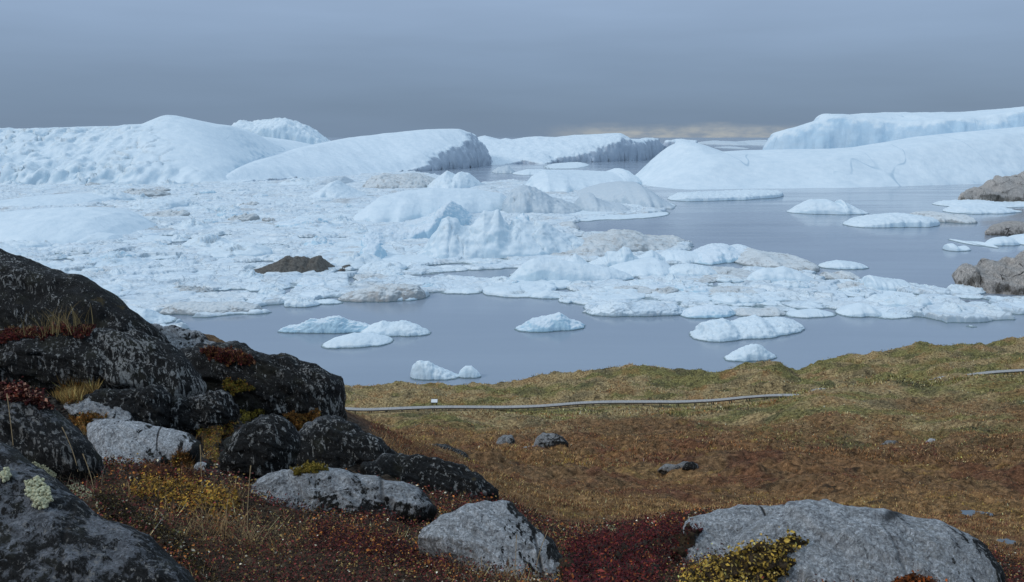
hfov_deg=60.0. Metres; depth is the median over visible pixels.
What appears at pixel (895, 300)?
ice floe
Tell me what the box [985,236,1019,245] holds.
ice floe
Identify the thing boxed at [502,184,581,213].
iceberg
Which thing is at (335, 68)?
sky
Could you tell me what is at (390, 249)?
ice floe
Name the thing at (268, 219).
ice floe
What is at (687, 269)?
ice floe
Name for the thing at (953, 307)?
ice floe
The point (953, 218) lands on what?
ice floe
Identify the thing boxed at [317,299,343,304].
ice floe
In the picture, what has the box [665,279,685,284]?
ice floe
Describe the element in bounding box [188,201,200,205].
ice floe
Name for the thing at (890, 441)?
boulder
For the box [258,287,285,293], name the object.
ice floe
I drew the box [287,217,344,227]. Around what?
ice floe
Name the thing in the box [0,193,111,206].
ice floe
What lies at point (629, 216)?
ice floe
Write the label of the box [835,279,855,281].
ice floe
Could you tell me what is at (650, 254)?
ice floe
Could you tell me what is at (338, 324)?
ice floe
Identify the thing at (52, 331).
grass tuft
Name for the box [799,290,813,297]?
ice floe
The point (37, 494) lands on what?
lichen cushion
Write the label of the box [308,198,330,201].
ice floe
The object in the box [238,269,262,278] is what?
ice floe
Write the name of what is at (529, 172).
ice floe
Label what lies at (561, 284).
ice floe
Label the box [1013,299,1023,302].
ice floe
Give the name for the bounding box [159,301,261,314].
ice floe
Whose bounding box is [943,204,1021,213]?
ice floe
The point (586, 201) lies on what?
ice floe
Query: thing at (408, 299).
ice floe
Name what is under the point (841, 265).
ice floe
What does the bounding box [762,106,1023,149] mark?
iceberg
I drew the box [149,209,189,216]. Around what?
ice floe
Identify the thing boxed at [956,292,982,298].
ice floe
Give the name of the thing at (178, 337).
rock
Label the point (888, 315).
ice floe
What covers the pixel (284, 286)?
ice floe
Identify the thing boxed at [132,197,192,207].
ice floe
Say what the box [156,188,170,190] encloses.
ice floe
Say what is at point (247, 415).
moss cushion
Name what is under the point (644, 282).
ice floe
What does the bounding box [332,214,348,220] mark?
ice floe
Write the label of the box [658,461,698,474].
boulder
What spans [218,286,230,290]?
ice floe
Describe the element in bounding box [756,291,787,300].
ice floe
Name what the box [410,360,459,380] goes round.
ice floe
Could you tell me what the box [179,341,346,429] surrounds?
rock
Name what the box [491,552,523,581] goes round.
grass tuft
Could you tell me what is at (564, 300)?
ice floe
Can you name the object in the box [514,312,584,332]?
ice floe
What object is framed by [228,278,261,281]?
ice floe
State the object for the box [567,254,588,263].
ice floe
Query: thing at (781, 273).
ice floe
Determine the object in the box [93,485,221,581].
shrub
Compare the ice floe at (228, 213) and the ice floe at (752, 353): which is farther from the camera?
the ice floe at (228, 213)
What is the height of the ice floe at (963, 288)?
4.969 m
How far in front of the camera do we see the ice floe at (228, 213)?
671.45 m
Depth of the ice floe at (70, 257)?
442.64 m
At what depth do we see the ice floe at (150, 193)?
894.64 m
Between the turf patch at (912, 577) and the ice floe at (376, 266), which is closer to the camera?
the turf patch at (912, 577)
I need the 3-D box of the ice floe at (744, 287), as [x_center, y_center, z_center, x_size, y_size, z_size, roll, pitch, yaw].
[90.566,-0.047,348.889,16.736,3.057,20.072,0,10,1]
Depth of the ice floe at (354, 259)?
416.74 m
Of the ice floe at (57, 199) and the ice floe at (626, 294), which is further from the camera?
the ice floe at (57, 199)
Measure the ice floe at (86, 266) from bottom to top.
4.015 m
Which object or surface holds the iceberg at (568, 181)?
on the fjord water
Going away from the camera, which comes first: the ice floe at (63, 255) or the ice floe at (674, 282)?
the ice floe at (674, 282)
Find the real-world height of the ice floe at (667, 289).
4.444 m
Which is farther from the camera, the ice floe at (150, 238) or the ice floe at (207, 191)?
the ice floe at (207, 191)
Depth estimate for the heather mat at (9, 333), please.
10.69 m
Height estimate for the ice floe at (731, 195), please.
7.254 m
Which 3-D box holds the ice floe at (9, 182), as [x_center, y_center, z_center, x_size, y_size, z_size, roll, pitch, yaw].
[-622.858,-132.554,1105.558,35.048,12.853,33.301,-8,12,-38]
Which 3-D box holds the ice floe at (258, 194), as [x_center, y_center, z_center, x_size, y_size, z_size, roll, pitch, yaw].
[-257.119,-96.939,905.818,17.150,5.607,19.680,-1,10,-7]
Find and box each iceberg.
[0,115,312,184]
[0,207,155,243]
[226,129,492,181]
[231,118,329,143]
[309,180,366,197]
[353,188,506,222]
[361,201,472,245]
[362,173,435,188]
[417,209,583,258]
[427,171,481,187]
[478,133,697,164]
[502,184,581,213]
[525,168,640,192]
[576,181,674,208]
[635,127,1023,189]
[698,140,749,144]
[714,146,748,148]
[738,140,766,145]
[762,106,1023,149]
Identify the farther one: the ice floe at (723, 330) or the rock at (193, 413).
the ice floe at (723, 330)
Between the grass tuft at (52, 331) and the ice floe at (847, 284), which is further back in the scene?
the ice floe at (847, 284)
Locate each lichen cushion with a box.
[0,467,12,482]
[24,475,53,509]
[32,461,56,477]
[66,480,91,498]
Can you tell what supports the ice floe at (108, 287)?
on the fjord water
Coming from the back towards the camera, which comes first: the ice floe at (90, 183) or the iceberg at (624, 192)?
the ice floe at (90, 183)
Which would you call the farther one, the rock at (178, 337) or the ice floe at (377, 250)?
the ice floe at (377, 250)
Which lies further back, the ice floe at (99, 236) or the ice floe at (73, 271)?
the ice floe at (99, 236)
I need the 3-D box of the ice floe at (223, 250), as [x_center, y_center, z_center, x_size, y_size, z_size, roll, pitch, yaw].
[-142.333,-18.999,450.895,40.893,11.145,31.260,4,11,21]
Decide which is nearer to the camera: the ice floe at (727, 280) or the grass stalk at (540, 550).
the grass stalk at (540, 550)
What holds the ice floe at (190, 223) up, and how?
on the fjord water
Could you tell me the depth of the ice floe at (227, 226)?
590.25 m
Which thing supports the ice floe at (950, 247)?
on the fjord water
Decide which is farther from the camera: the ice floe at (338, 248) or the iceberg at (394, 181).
the iceberg at (394, 181)
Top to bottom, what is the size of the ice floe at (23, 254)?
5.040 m
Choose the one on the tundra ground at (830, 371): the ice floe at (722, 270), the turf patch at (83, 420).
the turf patch at (83, 420)
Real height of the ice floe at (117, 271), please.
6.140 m
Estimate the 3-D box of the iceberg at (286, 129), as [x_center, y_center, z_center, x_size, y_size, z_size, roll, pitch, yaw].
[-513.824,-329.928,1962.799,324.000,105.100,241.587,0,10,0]
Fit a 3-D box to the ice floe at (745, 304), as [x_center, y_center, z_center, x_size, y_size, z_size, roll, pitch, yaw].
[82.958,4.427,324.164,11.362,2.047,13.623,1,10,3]
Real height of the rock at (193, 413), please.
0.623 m
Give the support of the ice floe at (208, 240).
on the fjord water
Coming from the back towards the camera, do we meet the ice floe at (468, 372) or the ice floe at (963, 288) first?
the ice floe at (963, 288)
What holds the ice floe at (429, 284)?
on the fjord water
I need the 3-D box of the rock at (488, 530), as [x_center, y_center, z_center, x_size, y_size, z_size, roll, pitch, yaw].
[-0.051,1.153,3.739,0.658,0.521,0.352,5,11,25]
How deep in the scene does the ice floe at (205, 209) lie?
699.16 m
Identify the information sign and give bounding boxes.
[431,399,437,409]
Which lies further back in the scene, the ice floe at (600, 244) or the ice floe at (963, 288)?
the ice floe at (600, 244)
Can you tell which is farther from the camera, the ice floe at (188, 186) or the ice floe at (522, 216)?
the ice floe at (188, 186)
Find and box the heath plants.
[7,379,1023,581]
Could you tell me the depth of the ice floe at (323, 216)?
653.68 m
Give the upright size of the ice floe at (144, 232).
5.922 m
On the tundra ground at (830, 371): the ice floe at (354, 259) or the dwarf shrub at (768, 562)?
the dwarf shrub at (768, 562)
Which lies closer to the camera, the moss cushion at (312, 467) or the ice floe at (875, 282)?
the moss cushion at (312, 467)
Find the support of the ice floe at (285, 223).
on the fjord water
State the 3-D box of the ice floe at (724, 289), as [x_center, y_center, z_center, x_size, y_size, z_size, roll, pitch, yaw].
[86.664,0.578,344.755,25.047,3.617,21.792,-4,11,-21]
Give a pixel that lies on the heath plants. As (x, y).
(1010, 574)
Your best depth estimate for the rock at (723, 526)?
4.32 m
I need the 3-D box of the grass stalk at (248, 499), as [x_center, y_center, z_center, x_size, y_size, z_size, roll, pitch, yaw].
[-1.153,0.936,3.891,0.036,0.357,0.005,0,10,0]
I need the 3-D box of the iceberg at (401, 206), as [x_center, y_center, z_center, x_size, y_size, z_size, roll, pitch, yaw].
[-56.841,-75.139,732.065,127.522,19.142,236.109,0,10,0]
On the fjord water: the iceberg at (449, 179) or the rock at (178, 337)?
the iceberg at (449, 179)
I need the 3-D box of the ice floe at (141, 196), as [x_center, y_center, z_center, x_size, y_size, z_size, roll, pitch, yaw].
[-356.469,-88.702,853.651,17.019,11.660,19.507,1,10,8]
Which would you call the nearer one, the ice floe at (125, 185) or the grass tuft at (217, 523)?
the grass tuft at (217, 523)
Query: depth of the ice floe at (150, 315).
290.21 m
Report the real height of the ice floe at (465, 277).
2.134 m
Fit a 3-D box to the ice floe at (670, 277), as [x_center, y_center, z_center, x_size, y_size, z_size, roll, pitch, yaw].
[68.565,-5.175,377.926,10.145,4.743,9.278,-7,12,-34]
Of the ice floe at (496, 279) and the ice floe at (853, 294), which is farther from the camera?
the ice floe at (496, 279)
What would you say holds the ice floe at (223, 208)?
on the fjord water
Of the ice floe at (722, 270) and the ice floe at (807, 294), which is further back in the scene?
the ice floe at (722, 270)
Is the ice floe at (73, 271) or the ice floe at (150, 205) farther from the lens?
the ice floe at (150, 205)
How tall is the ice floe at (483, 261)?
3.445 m
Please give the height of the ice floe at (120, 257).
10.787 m
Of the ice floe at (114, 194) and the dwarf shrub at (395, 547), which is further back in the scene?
the ice floe at (114, 194)
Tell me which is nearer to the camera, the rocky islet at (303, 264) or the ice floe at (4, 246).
the rocky islet at (303, 264)
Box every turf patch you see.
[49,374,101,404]
[68,411,107,432]
[168,446,197,469]
[891,570,946,581]
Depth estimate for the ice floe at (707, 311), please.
299.75 m
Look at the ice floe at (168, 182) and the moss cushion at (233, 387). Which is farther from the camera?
the ice floe at (168, 182)
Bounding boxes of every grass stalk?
[6,394,12,441]
[62,427,77,471]
[247,465,250,536]
[535,530,547,572]
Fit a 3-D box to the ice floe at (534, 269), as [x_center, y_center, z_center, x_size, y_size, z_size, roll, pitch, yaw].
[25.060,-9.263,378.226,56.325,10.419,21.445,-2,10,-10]
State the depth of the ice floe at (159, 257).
442.07 m
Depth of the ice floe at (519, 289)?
346.40 m
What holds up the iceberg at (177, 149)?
on the fjord water
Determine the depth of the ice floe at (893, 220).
601.05 m
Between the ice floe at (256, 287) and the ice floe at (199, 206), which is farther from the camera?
the ice floe at (199, 206)
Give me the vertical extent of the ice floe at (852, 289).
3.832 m
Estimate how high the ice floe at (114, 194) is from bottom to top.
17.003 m
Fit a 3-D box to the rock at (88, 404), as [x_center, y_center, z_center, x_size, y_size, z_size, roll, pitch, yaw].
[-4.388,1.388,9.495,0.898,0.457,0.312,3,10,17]
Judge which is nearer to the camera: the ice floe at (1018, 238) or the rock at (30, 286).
the rock at (30, 286)
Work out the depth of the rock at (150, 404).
9.51 m
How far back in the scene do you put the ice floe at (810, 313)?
300.69 m
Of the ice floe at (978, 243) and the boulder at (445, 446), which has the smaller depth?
the boulder at (445, 446)
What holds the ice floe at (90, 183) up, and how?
on the fjord water
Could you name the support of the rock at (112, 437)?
on the tundra ground at (830, 371)
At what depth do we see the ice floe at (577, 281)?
362.75 m
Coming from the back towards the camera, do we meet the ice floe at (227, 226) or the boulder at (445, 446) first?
the ice floe at (227, 226)
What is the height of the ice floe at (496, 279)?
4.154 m
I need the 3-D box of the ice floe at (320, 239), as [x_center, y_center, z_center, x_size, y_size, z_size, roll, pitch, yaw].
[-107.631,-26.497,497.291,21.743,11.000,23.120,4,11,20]
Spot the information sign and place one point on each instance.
(434, 401)
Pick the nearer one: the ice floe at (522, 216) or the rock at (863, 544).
the rock at (863, 544)
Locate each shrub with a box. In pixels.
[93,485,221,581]
[121,461,249,521]
[307,507,462,578]
[556,512,702,581]
[590,524,615,535]
[674,526,809,581]
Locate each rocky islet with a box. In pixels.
[245,255,334,273]
[958,171,1023,201]
[985,221,1023,235]
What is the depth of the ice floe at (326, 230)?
566.38 m
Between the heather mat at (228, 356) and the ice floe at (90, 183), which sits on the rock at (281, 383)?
the heather mat at (228, 356)
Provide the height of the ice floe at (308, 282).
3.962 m
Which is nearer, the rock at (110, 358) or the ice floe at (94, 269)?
the rock at (110, 358)
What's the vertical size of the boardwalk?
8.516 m
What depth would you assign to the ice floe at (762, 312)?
302.41 m
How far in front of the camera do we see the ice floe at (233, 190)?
952.62 m
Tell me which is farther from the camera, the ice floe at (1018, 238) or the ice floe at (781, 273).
the ice floe at (1018, 238)
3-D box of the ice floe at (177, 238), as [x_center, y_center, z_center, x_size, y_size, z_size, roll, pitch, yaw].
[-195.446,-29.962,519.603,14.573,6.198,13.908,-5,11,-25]
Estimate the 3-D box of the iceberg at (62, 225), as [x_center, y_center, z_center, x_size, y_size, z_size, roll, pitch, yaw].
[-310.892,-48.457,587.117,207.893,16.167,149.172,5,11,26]
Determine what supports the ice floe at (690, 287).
on the fjord water
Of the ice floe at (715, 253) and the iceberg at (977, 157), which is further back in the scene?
the iceberg at (977, 157)
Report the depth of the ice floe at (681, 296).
333.65 m
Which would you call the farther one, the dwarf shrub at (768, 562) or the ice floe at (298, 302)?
the ice floe at (298, 302)
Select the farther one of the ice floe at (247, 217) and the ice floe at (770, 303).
the ice floe at (247, 217)
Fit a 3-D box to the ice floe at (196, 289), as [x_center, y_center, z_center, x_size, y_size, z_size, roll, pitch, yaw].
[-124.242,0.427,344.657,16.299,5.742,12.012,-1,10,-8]
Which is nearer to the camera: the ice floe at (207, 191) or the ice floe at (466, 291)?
the ice floe at (466, 291)
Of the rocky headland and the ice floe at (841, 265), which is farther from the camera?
the ice floe at (841, 265)
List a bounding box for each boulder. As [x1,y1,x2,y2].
[429,443,469,459]
[496,435,514,444]
[534,433,568,448]
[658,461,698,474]
[682,461,696,470]
[883,440,898,444]
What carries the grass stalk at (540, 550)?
on the rock at (488, 530)
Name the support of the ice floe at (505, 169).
on the fjord water
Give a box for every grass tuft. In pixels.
[14,304,92,335]
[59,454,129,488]
[166,501,252,544]
[219,513,273,547]
[255,527,301,545]
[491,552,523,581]
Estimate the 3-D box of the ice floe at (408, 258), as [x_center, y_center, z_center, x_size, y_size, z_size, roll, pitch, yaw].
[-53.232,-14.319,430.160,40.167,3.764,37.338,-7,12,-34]
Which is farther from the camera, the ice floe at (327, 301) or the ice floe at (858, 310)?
the ice floe at (327, 301)
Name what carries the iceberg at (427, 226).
on the fjord water
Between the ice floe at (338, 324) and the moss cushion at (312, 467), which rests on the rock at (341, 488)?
the moss cushion at (312, 467)
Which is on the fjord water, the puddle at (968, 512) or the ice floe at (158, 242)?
the ice floe at (158, 242)
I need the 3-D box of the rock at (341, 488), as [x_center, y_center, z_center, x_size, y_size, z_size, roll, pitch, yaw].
[-1.016,1.314,5.354,1.139,0.536,0.408,0,10,0]
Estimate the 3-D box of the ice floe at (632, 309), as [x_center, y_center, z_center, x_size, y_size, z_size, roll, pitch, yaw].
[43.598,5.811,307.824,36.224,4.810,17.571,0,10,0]
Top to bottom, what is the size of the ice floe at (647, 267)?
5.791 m
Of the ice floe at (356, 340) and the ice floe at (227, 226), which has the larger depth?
the ice floe at (227, 226)
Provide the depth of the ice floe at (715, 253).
435.14 m
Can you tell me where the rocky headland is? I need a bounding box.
[952,250,1023,294]
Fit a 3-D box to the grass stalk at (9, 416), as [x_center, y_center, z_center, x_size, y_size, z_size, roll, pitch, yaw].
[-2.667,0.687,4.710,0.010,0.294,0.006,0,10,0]
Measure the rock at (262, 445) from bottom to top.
0.668 m
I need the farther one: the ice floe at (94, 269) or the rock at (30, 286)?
the ice floe at (94, 269)
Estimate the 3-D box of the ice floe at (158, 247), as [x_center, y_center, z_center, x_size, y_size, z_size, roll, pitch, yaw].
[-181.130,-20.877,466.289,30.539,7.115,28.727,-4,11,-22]
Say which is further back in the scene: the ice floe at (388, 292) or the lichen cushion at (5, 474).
the ice floe at (388, 292)
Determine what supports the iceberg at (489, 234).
on the fjord water
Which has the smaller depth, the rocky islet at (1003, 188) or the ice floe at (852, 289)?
the ice floe at (852, 289)
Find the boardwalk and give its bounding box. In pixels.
[345,369,1023,413]
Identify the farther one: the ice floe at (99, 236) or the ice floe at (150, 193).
the ice floe at (150, 193)
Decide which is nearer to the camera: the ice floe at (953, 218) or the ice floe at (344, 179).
the ice floe at (953, 218)
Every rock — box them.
[0,248,169,343]
[0,326,206,399]
[0,399,105,484]
[0,442,195,581]
[64,398,134,424]
[83,384,171,428]
[86,419,200,469]
[151,323,216,348]
[170,390,239,434]
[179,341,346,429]
[194,462,208,471]
[219,413,300,482]
[251,466,436,525]
[296,415,396,468]
[360,453,498,501]
[418,500,562,581]
[682,504,782,563]
[722,499,1004,581]
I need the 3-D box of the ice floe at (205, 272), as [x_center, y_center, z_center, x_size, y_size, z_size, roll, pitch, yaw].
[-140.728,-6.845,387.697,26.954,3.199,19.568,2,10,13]
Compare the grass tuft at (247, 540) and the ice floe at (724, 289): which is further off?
the ice floe at (724, 289)
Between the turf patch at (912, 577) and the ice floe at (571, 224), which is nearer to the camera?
the turf patch at (912, 577)
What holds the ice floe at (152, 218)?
on the fjord water
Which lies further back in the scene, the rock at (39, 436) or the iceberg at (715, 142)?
the iceberg at (715, 142)
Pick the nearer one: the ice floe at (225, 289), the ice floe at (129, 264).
the ice floe at (225, 289)
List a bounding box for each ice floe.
[0,180,23,184]
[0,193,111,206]
[0,242,28,251]
[5,240,51,246]
[9,252,37,256]
[14,185,57,187]
[55,252,67,259]
[67,254,92,259]
[67,270,81,273]
[74,264,94,268]
[77,232,122,242]
[82,267,103,271]
[85,182,100,185]
[87,189,137,199]
[87,250,155,267]
[97,261,145,268]
[99,283,122,290]
[108,268,126,275]
[110,183,139,187]
[118,235,171,241]
[124,188,170,196]
[129,201,171,209]
[131,230,161,234]
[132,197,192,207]
[135,193,150,200]
[135,308,176,323]
[142,244,191,250]
[146,216,162,219]
[147,255,176,259]
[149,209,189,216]
[153,240,166,244]
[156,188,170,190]
[158,179,178,185]
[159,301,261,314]
[164,196,195,198]
[165,270,215,274]
[171,235,188,241]
[172,217,211,229]
[174,285,213,292]
[177,184,198,187]
[181,233,237,246]
[186,204,221,208]
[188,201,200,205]
[196,241,272,257]
[199,189,215,193]
[199,207,215,212]
[201,180,252,182]
[204,219,217,222]
[212,225,246,228]
[213,205,240,211]
[217,209,248,216]
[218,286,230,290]
[222,188,242,191]
[228,213,259,220]
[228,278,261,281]
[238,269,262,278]
[239,201,258,205]
[245,282,274,291]
[252,193,267,196]
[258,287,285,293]
[262,217,274,221]
[274,219,304,226]
[274,284,289,288]
[278,177,318,184]
[278,315,368,333]
[284,297,319,307]
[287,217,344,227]
[290,227,336,232]
[294,213,353,220]
[296,279,323,285]
[303,234,335,245]
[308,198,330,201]
[316,176,354,184]
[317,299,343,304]
[321,332,393,348]
[323,242,362,251]
[331,252,383,266]
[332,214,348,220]
[338,227,365,232]
[338,264,349,270]
[338,283,425,302]
[353,273,387,280]
[358,260,406,270]
[360,243,386,258]
[361,320,430,336]
[376,267,403,275]
[382,254,433,265]
[383,245,422,254]
[397,297,416,301]
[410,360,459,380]
[422,283,436,286]
[441,288,481,294]
[455,276,474,279]
[458,366,480,378]
[467,258,502,263]
[483,279,556,297]
[488,276,509,281]
[492,165,514,173]
[509,258,634,281]
[513,169,543,174]
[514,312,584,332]
[516,213,528,220]
[530,290,559,298]
[537,280,571,288]
[543,162,588,168]
[550,229,684,256]
[558,297,585,303]
[559,221,579,229]
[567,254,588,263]
[567,280,590,284]
[569,209,669,221]
[574,192,630,212]
[582,288,644,299]
[586,301,684,316]
[588,246,638,266]
[609,257,670,276]
[613,285,653,293]
[629,278,658,285]
[637,250,664,260]
[652,286,678,293]
[659,250,699,262]
[661,292,710,300]
[664,274,679,279]
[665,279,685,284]
[668,189,783,201]
[669,263,717,275]
[675,283,710,292]
[680,304,735,318]
[688,277,716,282]
[689,314,804,342]
[693,243,749,264]
[703,266,751,278]
[709,286,752,294]
[710,292,764,304]
[716,277,747,282]
[717,283,737,285]
[723,344,776,361]
[728,303,753,306]
[733,307,785,316]
[734,247,819,271]
[739,286,756,293]
[746,266,814,282]
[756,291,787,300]
[759,300,781,305]
[774,279,808,287]
[785,309,836,318]
[787,199,869,214]
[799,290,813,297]
[800,301,816,305]
[818,260,868,269]
[819,270,860,279]
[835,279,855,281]
[835,303,881,317]
[837,281,864,288]
[838,287,859,292]
[842,212,939,227]
[843,291,865,296]
[859,275,910,290]
[866,294,932,306]
[876,312,913,319]
[877,290,914,296]
[909,211,977,223]
[919,294,951,299]
[932,199,1023,207]
[938,301,965,312]
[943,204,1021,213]
[943,243,970,251]
[947,284,985,293]
[948,239,998,247]
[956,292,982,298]
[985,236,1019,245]
[1009,234,1023,244]
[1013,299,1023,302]
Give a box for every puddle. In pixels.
[961,510,992,516]
[996,538,1015,543]
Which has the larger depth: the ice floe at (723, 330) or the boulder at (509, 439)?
the ice floe at (723, 330)
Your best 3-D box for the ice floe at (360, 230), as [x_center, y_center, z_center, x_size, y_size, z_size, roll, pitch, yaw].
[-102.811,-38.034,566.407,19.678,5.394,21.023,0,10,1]
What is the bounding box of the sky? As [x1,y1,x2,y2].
[0,0,1023,137]
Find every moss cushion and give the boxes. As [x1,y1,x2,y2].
[196,421,238,466]
[222,377,255,395]
[240,409,264,422]
[283,408,320,431]
[290,461,328,475]
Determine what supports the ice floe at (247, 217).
on the fjord water
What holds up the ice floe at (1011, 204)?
on the fjord water
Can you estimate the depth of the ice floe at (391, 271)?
390.32 m
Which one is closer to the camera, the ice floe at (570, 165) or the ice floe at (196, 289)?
the ice floe at (196, 289)
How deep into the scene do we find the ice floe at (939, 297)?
330.48 m
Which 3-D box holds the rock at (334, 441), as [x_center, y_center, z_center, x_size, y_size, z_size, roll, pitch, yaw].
[-1.684,1.711,9.198,1.190,0.864,0.667,0,10,0]
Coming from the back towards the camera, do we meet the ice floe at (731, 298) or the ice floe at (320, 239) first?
the ice floe at (320, 239)
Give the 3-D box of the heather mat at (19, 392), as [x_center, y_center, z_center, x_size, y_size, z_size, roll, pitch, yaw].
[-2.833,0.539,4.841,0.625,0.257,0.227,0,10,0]
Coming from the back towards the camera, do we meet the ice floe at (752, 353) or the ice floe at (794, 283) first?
the ice floe at (794, 283)
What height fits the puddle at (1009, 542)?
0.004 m
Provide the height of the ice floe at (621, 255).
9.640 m
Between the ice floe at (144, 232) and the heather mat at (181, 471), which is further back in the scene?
the ice floe at (144, 232)
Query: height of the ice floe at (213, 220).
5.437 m
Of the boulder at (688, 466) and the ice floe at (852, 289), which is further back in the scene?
the ice floe at (852, 289)
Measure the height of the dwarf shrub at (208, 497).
0.332 m
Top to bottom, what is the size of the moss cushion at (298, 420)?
0.391 m
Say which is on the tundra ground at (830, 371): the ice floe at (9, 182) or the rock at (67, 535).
the rock at (67, 535)
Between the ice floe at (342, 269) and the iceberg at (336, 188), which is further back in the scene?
the iceberg at (336, 188)
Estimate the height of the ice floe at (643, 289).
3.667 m
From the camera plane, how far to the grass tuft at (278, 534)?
4.09 m
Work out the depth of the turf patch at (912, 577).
3.22 m
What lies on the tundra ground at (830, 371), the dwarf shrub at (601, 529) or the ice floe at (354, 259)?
the dwarf shrub at (601, 529)
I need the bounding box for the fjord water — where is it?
[53,138,1023,386]
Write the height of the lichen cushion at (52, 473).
0.111 m
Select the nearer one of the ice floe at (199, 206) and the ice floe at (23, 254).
the ice floe at (23, 254)
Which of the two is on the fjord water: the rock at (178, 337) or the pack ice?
the pack ice
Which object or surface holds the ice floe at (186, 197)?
on the fjord water
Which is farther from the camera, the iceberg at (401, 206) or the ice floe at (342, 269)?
the iceberg at (401, 206)
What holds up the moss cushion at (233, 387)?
on the rock at (281, 383)
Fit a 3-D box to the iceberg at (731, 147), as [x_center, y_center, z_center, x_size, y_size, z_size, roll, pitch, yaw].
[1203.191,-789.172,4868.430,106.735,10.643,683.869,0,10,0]
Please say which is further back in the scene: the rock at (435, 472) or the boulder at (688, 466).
the boulder at (688, 466)
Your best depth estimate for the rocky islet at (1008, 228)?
547.83 m
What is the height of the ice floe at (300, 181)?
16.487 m
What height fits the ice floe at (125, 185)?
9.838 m
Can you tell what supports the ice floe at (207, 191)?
on the fjord water
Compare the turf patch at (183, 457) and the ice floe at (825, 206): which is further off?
the ice floe at (825, 206)
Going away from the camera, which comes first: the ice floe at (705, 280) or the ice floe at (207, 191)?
the ice floe at (705, 280)
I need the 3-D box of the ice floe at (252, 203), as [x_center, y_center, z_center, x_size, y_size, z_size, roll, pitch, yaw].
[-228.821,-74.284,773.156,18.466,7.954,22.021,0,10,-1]
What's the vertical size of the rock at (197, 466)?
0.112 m
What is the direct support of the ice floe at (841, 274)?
on the fjord water
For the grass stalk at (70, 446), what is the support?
on the rock at (39, 436)
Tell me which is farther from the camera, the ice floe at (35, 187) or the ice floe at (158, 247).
the ice floe at (35, 187)
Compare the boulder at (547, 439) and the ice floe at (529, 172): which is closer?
the boulder at (547, 439)
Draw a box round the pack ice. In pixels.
[0,171,1023,328]
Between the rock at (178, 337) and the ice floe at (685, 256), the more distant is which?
the ice floe at (685, 256)
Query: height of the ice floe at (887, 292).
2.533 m
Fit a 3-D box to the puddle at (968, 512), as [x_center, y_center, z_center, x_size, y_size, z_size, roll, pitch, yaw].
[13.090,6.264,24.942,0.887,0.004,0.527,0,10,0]
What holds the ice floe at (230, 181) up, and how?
on the fjord water
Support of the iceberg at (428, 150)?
on the fjord water
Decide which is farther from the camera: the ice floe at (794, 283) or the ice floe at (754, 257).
the ice floe at (754, 257)
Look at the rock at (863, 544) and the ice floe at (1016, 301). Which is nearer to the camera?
the rock at (863, 544)
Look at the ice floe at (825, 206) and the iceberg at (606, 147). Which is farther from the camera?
the iceberg at (606, 147)
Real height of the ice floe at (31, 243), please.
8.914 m
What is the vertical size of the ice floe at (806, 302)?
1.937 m
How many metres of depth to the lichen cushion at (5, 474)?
2.23 m
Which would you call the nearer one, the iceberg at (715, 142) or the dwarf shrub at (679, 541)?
the dwarf shrub at (679, 541)
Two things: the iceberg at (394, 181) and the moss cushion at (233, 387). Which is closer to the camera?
the moss cushion at (233, 387)
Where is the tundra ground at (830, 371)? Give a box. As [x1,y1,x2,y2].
[23,334,1023,581]
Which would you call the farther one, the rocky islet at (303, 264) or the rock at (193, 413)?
the rocky islet at (303, 264)
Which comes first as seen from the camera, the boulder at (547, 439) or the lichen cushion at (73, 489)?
the lichen cushion at (73, 489)
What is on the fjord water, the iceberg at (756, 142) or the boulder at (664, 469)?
the iceberg at (756, 142)
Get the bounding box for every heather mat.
[0,321,95,343]
[0,376,54,409]
[132,455,208,486]
[199,344,255,366]
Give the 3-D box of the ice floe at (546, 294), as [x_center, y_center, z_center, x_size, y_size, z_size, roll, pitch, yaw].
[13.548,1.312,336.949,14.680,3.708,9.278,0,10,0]
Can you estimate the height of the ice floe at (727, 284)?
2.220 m

